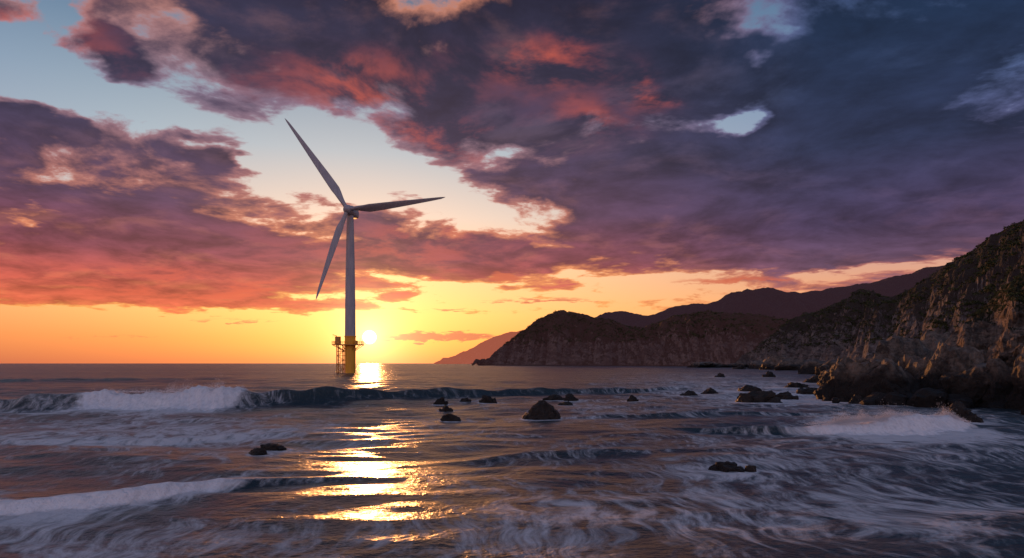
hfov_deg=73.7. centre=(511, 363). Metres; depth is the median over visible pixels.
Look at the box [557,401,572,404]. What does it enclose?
sea rock
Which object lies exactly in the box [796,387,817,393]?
sea rock
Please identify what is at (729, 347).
headland
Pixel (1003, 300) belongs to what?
scrub vegetation
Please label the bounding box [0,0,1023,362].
sky
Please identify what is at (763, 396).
sea rock
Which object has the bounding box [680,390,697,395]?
sea rock
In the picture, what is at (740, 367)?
sea rock
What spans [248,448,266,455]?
sea rock
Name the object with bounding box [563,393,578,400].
sea rock
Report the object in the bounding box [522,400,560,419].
sea rock
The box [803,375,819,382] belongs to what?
sea rock
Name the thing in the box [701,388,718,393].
sea rock
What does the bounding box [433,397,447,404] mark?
sea rock
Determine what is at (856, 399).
sea rock
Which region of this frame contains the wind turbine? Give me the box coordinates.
[285,119,444,372]
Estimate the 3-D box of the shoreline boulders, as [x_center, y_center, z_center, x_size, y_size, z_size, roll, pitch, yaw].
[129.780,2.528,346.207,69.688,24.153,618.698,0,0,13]
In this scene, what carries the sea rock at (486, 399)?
in the sea
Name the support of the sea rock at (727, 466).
in the sea
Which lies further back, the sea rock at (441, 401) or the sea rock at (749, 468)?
the sea rock at (441, 401)
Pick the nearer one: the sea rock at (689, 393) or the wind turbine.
the sea rock at (689, 393)
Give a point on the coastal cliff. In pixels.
(866, 349)
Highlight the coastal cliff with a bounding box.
[737,220,1023,364]
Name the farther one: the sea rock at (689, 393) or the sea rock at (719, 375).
the sea rock at (719, 375)
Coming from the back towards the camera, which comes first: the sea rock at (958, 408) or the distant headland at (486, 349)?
the distant headland at (486, 349)
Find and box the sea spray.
[90,374,970,429]
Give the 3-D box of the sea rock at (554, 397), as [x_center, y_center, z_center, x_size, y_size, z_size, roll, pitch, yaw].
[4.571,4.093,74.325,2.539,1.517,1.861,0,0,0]
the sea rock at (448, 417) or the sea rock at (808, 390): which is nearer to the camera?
the sea rock at (448, 417)
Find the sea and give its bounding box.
[0,363,1023,557]
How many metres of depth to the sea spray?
39.38 m
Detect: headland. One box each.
[434,329,524,363]
[471,310,786,365]
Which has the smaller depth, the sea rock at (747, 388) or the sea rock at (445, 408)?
the sea rock at (445, 408)
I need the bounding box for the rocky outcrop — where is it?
[945,273,1023,366]
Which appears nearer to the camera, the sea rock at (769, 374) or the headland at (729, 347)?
the sea rock at (769, 374)
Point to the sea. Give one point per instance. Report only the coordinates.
(377, 460)
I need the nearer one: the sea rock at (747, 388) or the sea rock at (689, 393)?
the sea rock at (689, 393)
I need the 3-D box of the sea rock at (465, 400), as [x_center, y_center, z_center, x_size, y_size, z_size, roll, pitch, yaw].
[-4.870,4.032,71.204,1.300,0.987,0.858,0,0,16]
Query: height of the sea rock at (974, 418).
1.108 m
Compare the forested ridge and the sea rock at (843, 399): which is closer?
the sea rock at (843, 399)
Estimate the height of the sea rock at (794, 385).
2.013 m
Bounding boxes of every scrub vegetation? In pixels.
[504,309,787,344]
[747,222,1023,353]
[968,275,1023,315]
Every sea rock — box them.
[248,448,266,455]
[260,443,286,450]
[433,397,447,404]
[439,405,452,411]
[440,414,460,421]
[459,397,471,401]
[479,395,496,402]
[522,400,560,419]
[543,394,563,400]
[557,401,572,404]
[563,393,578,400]
[627,395,638,401]
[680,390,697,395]
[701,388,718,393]
[708,461,743,471]
[714,373,724,376]
[732,365,746,368]
[735,390,782,402]
[738,385,761,391]
[744,465,756,471]
[762,371,775,376]
[776,391,798,399]
[785,382,807,387]
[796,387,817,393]
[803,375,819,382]
[837,396,849,401]
[848,394,863,403]
[935,401,973,416]
[960,414,983,422]
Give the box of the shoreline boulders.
[686,330,1023,414]
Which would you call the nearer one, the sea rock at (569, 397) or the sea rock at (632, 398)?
the sea rock at (632, 398)
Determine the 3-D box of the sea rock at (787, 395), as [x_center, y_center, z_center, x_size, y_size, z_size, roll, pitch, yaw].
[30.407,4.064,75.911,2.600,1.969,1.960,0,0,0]
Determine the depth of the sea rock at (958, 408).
47.24 m
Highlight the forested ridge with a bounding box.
[595,265,944,326]
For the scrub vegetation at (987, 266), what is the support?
on the coastal cliff
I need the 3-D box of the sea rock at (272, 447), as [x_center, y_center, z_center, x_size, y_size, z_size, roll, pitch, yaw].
[-11.137,4.029,31.886,1.247,0.610,0.907,0,0,0]
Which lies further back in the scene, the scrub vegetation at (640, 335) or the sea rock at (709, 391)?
the scrub vegetation at (640, 335)
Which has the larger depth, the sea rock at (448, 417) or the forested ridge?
the forested ridge

